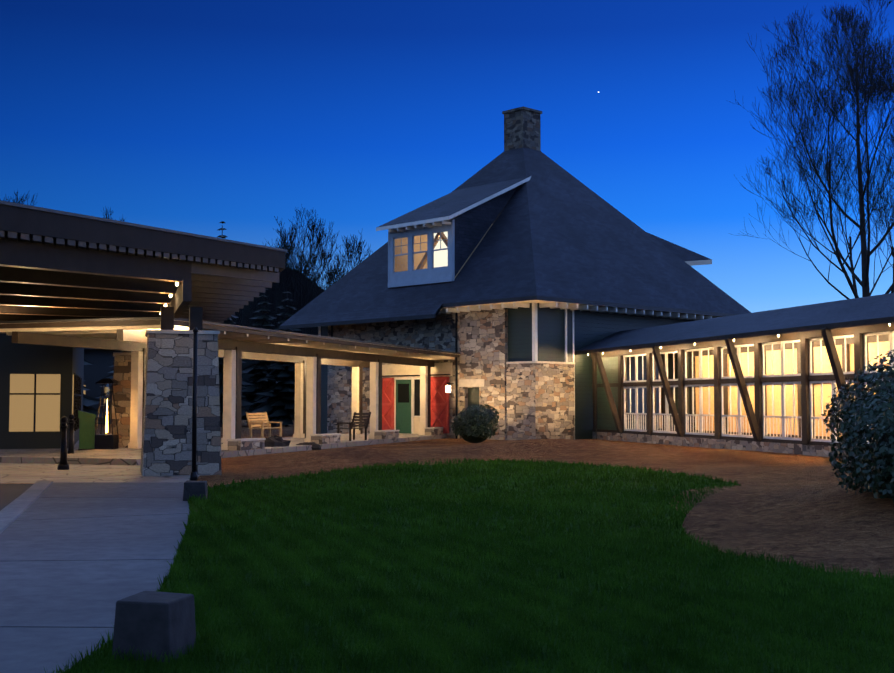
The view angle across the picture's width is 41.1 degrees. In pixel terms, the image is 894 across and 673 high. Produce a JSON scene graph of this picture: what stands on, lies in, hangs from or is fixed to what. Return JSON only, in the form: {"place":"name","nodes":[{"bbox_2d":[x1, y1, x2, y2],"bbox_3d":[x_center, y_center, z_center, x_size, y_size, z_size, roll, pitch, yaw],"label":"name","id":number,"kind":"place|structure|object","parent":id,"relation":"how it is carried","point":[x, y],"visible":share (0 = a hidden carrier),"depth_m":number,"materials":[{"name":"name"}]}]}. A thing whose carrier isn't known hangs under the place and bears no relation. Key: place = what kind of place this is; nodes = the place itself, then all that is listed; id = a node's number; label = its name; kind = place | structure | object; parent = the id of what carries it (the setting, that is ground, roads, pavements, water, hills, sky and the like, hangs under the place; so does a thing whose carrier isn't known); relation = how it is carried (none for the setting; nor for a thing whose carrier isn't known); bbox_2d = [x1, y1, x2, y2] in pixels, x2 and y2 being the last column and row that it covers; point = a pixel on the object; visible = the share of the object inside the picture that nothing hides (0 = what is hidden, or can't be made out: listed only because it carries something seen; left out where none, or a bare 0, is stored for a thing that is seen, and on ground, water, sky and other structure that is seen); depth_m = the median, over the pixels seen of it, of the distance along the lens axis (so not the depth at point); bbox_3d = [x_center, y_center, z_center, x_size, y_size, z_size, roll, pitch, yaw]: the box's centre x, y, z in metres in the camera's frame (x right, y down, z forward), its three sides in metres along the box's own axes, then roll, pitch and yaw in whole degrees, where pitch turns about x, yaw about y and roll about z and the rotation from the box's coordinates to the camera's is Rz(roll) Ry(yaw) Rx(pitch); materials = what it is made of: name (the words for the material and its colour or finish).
{"place":"outdoors","nodes":[
{"label":"outdoors","id":0,"kind":"place"},
{"bbox_2d":[0,482,189,672],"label":"sidewalk","id":1,"kind":"structure","parent":0,"point":[78,560],"depth_m":10.72,"materials":[{"name":"concrete"}]},
{"bbox_2d":[0,415,884,577],"bbox_3d":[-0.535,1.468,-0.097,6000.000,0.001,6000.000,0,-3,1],"label":"ground","id":2,"kind":"structure","parent":0,"point":[230,475],"depth_m":29.54,"materials":[{"name":"brown soil"}]},
{"bbox_2d":[0,484,32,510],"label":"asphalt drive","id":3,"kind":"structure","parent":2,"relation":"on","point":[9,493],"depth_m":19.36,"materials":[{"name":"grey asphalt"}]},
{"bbox_2d":[0,191,37,205],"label":"tree","id":4,"kind":"object","parent":2,"relation":"on","point":[23,201],"visible":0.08,"depth_m":76.08,"materials":[{"name":"black plant"}]},
{"bbox_2d":[0,481,52,533],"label":"curb","id":5,"kind":"structure","parent":2,"relation":"on","point":[13,511],"depth_m":16.60,"materials":[{"name":"concrete"}]},
{"bbox_2d":[83,359,103,423],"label":"conifer","id":6,"kind":"object","parent":2,"relation":"on","point":[88,401],"depth_m":69.36,"materials":[{"name":"green plant"}]},
{"bbox_2d":[0,440,199,482],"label":"pavement","id":7,"kind":"structure","parent":2,"relation":"on","point":[22,472],"depth_m":24.45,"materials":[{"name":"beige concrete"}]},
{"bbox_2d":[0,333,83,448],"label":"building wall","id":8,"kind":"structure","parent":7,"relation":"on","point":[41,391],"depth_m":37.44,"materials":[{"name":"dark painted wood"},{"name":"glass"},{"name":"cream paint"}]},
{"bbox_2d":[57,416,68,469],"bbox_3d":[-8.326,2.314,25.902,0.260,1.165,0.260,0,-3,1],"label":"bollard","id":9,"kind":"object","parent":7,"relation":"on","point":[63,464],"visible":1,"depth_m":25.84,"materials":[{"name":"black metal"}]},
{"bbox_2d":[67,414,74,453],"bbox_3d":[-9.656,2.574,30.630,0.260,1.165,0.260,0,-3,1],"label":"bollard","id":10,"kind":"object","parent":7,"relation":"on","point":[71,422],"visible":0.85,"depth_m":30.58,"materials":[{"name":"black metal"}]},
{"bbox_2d":[78,410,96,449],"bbox_3d":[-10.823,2.834,35.855,0.520,1.220,0.620,1,-3,-16],"label":"trash bin","id":11,"kind":"object","parent":7,"relation":"on","point":[86,430],"visible":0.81,"depth_m":35.59,"materials":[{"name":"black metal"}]},
{"bbox_2d":[94,378,119,448],"bbox_3d":[-9.627,2.258,33.752,0.560,2.140,0.560,0,-3,1],"label":"patio heater","id":12,"kind":"object","parent":7,"relation":"on","point":[106,441],"visible":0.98,"depth_m":33.59,"materials":[{"name":"black metal"}]},
{"bbox_2d":[110,351,130,447],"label":"pillar","id":13,"kind":"structure","parent":7,"relation":"on","point":[122,377],"depth_m":34.76,"materials":[{"name":"stone"}]},
{"bbox_2d":[140,306,221,475],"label":"pillar","id":14,"kind":"structure","parent":7,"relation":"on","point":[166,449],"depth_m":23.98,"materials":[{"name":"stone"}]},
{"bbox_2d":[0,230,278,332],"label":"canopy beams","id":15,"kind":"structure","parent":14,"relation":"on","point":[48,278],"depth_m":24.24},
{"bbox_2d":[0,200,287,272],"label":"canopy roof","id":16,"kind":"structure","parent":15,"relation":"on","point":[18,218],"depth_m":20.99,"materials":[{"name":"grey metal"}]},
{"bbox_2d":[83,348,118,423],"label":"lodge wing","id":17,"kind":"structure","parent":2,"relation":"on","point":[101,362],"depth_m":79.83,"materials":[{"name":"black"}]},
{"bbox_2d":[95,350,122,418],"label":"conifer","id":18,"kind":"object","parent":2,"relation":"on","point":[108,395],"depth_m":71.66,"materials":[{"name":"green plant"}]},
{"bbox_2d":[103,206,125,221],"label":"tree","id":19,"kind":"object","parent":2,"relation":"on","point":[106,212],"visible":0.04,"depth_m":80.24,"materials":[{"name":"black plant"}]},
{"bbox_2d":[0,433,445,464],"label":"walkway floor","id":20,"kind":"structure","parent":2,"relation":"on","point":[123,456],"depth_m":31.89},
{"bbox_2d":[0,320,459,449],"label":"covered walkway","id":21,"kind":"structure","parent":20,"relation":"on","point":[308,356],"depth_m":34.81,"materials":[{"name":"beige paint"}]},
{"bbox_2d":[0,317,460,354],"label":"walkway roof","id":22,"kind":"structure","parent":21,"relation":"on","point":[152,318],"depth_m":29.60,"materials":[{"name":"wood"}]},
{"bbox_2d":[246,412,282,437],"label":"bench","id":23,"kind":"object","parent":20,"relation":"on","point":[259,420],"visible":0.94,"depth_m":41.52,"materials":[{"name":"brown wood"}]},
{"bbox_2d":[265,435,290,446],"bbox_3d":[-5.169,3.268,35.601,1.016,0.633,0.670,0,-3,1],"label":"boulder","id":24,"kind":"object","parent":20,"relation":"on","point":[275,441],"visible":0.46,"depth_m":35.40,"materials":[{"name":"stone"}]},
{"bbox_2d":[296,442,320,449],"bbox_3d":[-4.318,3.420,36.782,0.880,0.347,0.589,0,-3,1],"label":"boulder","id":25,"kind":"object","parent":20,"relation":"on","point":[315,446],"visible":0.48,"depth_m":36.61,"materials":[{"name":"stone"}]},
{"bbox_2d":[227,427,443,450],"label":"stone column bases","id":26,"kind":"object","parent":20,"relation":"on","point":[252,443],"visible":0.79,"depth_m":37.62,"materials":[{"name":"stone"}]},
{"bbox_2d":[335,412,370,440],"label":"dark bench","id":27,"kind":"object","parent":20,"relation":"on","point":[362,423],"visible":0.98,"depth_m":40.95,"materials":[{"name":"brown wood"}]},
{"bbox_2d":[217,221,254,426],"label":"conifer","id":28,"kind":"object","parent":2,"relation":"on","point":[244,402],"visible":0.08,"depth_m":70.08,"materials":[{"name":"green plant"}]},
{"bbox_2d":[241,288,277,420],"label":"conifer","id":29,"kind":"object","parent":2,"relation":"on","point":[259,370],"visible":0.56,"depth_m":73.93,"materials":[{"name":"green plant"}]},
{"bbox_2d":[231,235,306,362],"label":"tree","id":30,"kind":"object","parent":2,"relation":"on","point":[270,300],"visible":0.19,"depth_m":78.86,"materials":[{"name":"black plant"}]},
{"bbox_2d":[245,292,301,425],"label":"conifer","id":31,"kind":"object","parent":2,"relation":"on","point":[277,404],"visible":0.5,"depth_m":71.46,"materials":[{"name":"green plant"}]},
{"bbox_2d":[231,269,323,398],"bbox_3d":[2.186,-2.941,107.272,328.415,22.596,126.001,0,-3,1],"label":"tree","id":32,"kind":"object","parent":2,"relation":"on","point":[246,309],"depth_m":168.25,"materials":[{"name":"plant"}]},
{"bbox_2d":[246,244,310,381],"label":"tree","id":33,"kind":"object","parent":2,"relation":"on","point":[273,313],"visible":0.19,"depth_m":94.72,"materials":[{"name":"black plant"}]},
{"bbox_2d":[258,223,332,375],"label":"tree","id":34,"kind":"object","parent":2,"relation":"on","point":[311,274],"visible":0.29,"depth_m":86.10,"materials":[{"name":"black plant"}]},
{"bbox_2d":[266,204,345,334],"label":"tree","id":35,"kind":"object","parent":2,"relation":"on","point":[303,301],"visible":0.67,"depth_m":80.65,"materials":[{"name":"black plant"}]},
{"bbox_2d":[298,252,352,334],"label":"tree","id":36,"kind":"object","parent":2,"relation":"on","point":[327,279],"visible":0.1,"depth_m":92.61,"materials":[{"name":"black plant"}]},
{"bbox_2d":[297,228,372,334],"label":"tree","id":37,"kind":"object","parent":2,"relation":"on","point":[347,245],"visible":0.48,"depth_m":84.25,"materials":[{"name":"black plant"}]},
{"bbox_2d":[221,447,516,469],"bbox_3d":[-2.384,2.924,29.424,8.320,0.371,7.040,0,-3,1],"label":"mulch mound","id":38,"kind":"object","parent":2,"relation":"on","point":[340,458],"visible":0.58,"depth_m":27.99,"materials":[{"name":"brown soil"}]},
{"bbox_2d":[44,457,893,672],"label":"lawn","id":39,"kind":"structure","parent":2,"relation":"on","point":[217,665],"depth_m":9.16,"materials":[{"name":"green plant"}]},
{"bbox_2d":[112,591,195,661],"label":"stone block","id":40,"kind":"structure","parent":39,"relation":"on","point":[156,622],"depth_m":6.64,"materials":[{"name":"stone"}]},
{"bbox_2d":[183,480,207,500],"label":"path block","id":41,"kind":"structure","parent":39,"relation":"on","point":[195,488],"depth_m":17.42,"materials":[{"name":"concrete"}]},
{"bbox_2d":[190,327,198,480],"bbox_3d":[-4.691,1.260,22.160,0.148,2.860,0.148,-1,-3,24],"label":"slim post","id":42,"kind":"object","parent":41,"relation":"on","point":[193,473],"visible":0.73,"depth_m":22.13,"materials":[{"name":"black metal"}]},
{"bbox_2d":[452,404,498,442],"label":"boxwood ball","id":43,"kind":"object","parent":2,"relation":"on","point":[473,425],"visible":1,"depth_m":41.31,"materials":[{"name":"green plant"}]},
{"bbox_2d":[459,308,507,439],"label":"stone pillar","id":44,"kind":"structure","parent":2,"relation":"on","point":[484,347],"depth_m":46.99,"materials":[{"name":"stone"}]},
{"bbox_2d":[321,303,694,439],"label":"building walls","id":45,"kind":"structure","parent":2,"relation":"on","point":[540,398],"depth_m":47.39,"materials":[{"name":"beige stone"}]},
{"bbox_2d":[382,362,452,433],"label":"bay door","id":46,"kind":"structure","parent":45,"relation":"attached to","point":[400,397],"depth_m":50.22,"materials":[{"name":"red paint"}]},
{"bbox_2d":[445,382,453,392],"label":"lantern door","id":47,"kind":"structure","parent":46,"relation":"attached to","point":[448,387],"depth_m":48.07,"materials":[{"name":"white glass"}]},
{"bbox_2d":[318,303,574,438],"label":"building trim","id":48,"kind":"structure","parent":45,"relation":"attached to","point":[534,336],"depth_m":46.92,"materials":[{"name":"white metal"}]},
{"bbox_2d":[279,147,750,328],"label":"roof","id":49,"kind":"structure","parent":45,"relation":"on","point":[556,232],"depth_m":50.69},
{"bbox_2d":[376,176,530,287],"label":"dormer","id":50,"kind":"object","parent":49,"relation":"on","point":[438,240],"visible":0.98,"depth_m":50.51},
{"bbox_2d":[502,106,541,150],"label":"chimney","id":51,"kind":"object","parent":49,"relation":"on","point":[522,126],"visible":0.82,"depth_m":54.95,"materials":[{"name":"stone"}]},
{"bbox_2d":[648,233,711,265],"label":"dormer","id":52,"kind":"object","parent":49,"relation":"attached to","point":[690,257],"visible":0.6,"depth_m":55.44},
{"bbox_2d":[438,302,718,320],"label":"rafter tails","id":53,"kind":"object","parent":45,"relation":"attached to","point":[561,306],"visible":0.62,"depth_m":47.53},
{"bbox_2d":[294,439,806,459],"bbox_3d":[2.842,3.160,34.287,14.400,0.432,8.320,0,-3,1],"label":"mulch mound","id":54,"kind":"object","parent":2,"relation":"on","point":[554,449],"visible":0.65,"depth_m":32.41,"materials":[{"name":"brown soil"}]},
{"bbox_2d":[592,430,864,457],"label":"stone base wall","id":55,"kind":"structure","parent":2,"relation":"on","point":[808,450],"depth_m":37.48,"materials":[{"name":"grey stone"}]},
{"bbox_2d":[591,322,893,447],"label":"timber frame","id":56,"kind":"object","parent":2,"relation":"on","point":[839,377],"visible":0.58,"depth_m":37.64,"materials":[{"name":"brown wood"}]},
{"bbox_2d":[574,293,893,354],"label":"roof","id":57,"kind":"structure","parent":56,"relation":"on","point":[870,310],"depth_m":35.34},
{"bbox_2d":[623,331,893,443],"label":"windows","id":58,"kind":"structure","parent":56,"relation":"in","point":[701,415],"depth_m":36.59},
{"bbox_2d":[667,460,865,485],"bbox_3d":[8.847,2.520,22.648,9.600,0.432,9.600,0,-3,1],"label":"mulch mound","id":59,"kind":"object","parent":2,"relation":"on","point":[784,475],"visible":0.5,"depth_m":22.54,"materials":[{"name":"brown soil"}]},
{"bbox_2d":[671,482,893,577],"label":"mulch bed","id":60,"kind":"object","parent":2,"relation":"on","point":[834,523],"visible":0.48,"depth_m":13.43,"materials":[{"name":"brown soil"}]},
{"bbox_2d":[821,349,893,501],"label":"shrub","id":61,"kind":"object","parent":60,"relation":"on","point":[875,470],"visible":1,"depth_m":14.12,"materials":[{"name":"green plant"}]},
{"bbox_2d":[726,0,893,298],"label":"tree","id":62,"kind":"object","parent":2,"relation":"on","point":[869,88],"visible":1,"depth_m":45.27,"materials":[{"name":"brown plant"}]},
{"bbox_2d":[0,0,893,312],"label":"sky","id":63,"kind":"structure","parent":0,"point":[189,116],"materials":[{"name":"blue"}]},
{"bbox_2d":[597,356,689,429],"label":"wall","id":64,"kind":"structure","parent":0,"point":[605,420],"depth_m":46.52,"materials":[{"name":"beige paint"}]},
{"bbox_2d":[658,341,889,438],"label":"curtains","id":65,"kind":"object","parent":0,"point":[883,350],"depth_m":40.02,"materials":[{"name":"beige fabric"}]}
]}

